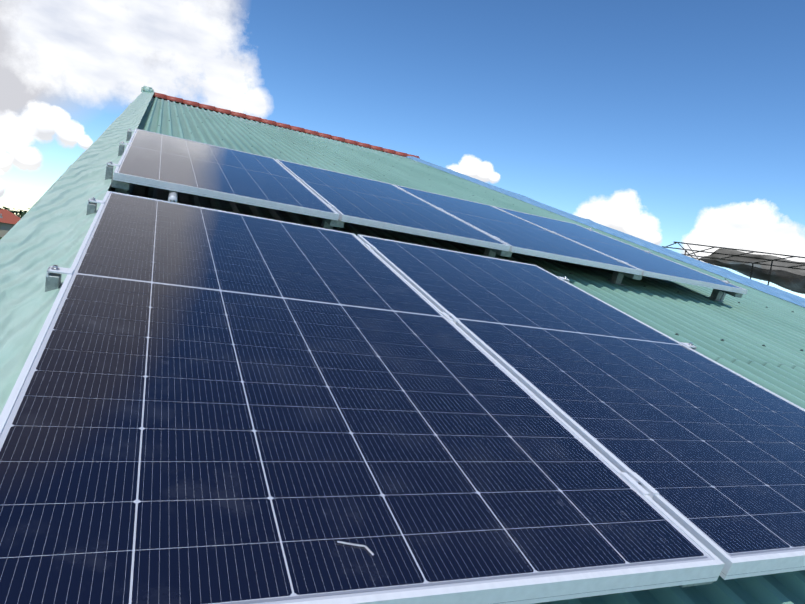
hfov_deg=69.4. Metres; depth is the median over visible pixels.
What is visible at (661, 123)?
sky
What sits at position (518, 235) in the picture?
solar panel
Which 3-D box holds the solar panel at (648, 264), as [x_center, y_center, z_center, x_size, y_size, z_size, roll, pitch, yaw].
[1.858,-0.543,5.429,1.134,0.038,2.278,7,18,-24]
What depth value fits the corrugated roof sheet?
4.30 m
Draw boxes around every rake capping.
[0,92,153,414]
[407,156,804,306]
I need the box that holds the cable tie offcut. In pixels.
[337,541,373,555]
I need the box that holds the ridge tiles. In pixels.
[153,92,419,158]
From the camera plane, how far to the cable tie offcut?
0.82 m
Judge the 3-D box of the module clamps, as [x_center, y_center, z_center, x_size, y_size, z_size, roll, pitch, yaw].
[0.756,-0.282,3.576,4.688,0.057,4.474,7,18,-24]
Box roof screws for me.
[158,98,802,350]
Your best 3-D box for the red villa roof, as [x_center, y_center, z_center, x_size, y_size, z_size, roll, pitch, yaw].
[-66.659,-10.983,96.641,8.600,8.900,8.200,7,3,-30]
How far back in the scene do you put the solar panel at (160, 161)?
3.49 m
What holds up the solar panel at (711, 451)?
on the mounting rails and legs
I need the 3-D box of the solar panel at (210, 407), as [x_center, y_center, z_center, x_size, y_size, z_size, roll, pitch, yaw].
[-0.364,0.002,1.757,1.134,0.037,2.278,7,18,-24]
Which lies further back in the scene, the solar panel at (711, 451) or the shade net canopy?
the shade net canopy
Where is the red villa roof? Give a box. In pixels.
[0,209,20,236]
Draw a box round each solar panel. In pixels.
[0,191,724,603]
[113,129,338,220]
[276,159,509,250]
[357,234,804,579]
[393,184,641,274]
[493,206,747,293]
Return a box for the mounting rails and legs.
[45,131,742,586]
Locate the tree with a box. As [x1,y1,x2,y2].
[5,208,29,217]
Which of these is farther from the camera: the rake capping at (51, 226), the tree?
the tree
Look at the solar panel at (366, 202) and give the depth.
4.01 m
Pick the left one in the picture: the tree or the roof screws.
the tree
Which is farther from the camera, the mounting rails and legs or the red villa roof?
the red villa roof
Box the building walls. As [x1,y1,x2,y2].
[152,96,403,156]
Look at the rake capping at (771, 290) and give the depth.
7.94 m
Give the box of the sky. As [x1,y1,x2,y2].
[0,0,804,297]
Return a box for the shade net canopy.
[662,241,804,293]
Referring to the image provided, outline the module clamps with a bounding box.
[46,128,730,498]
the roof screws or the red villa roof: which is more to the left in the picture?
the red villa roof
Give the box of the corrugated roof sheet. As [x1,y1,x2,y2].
[111,97,804,603]

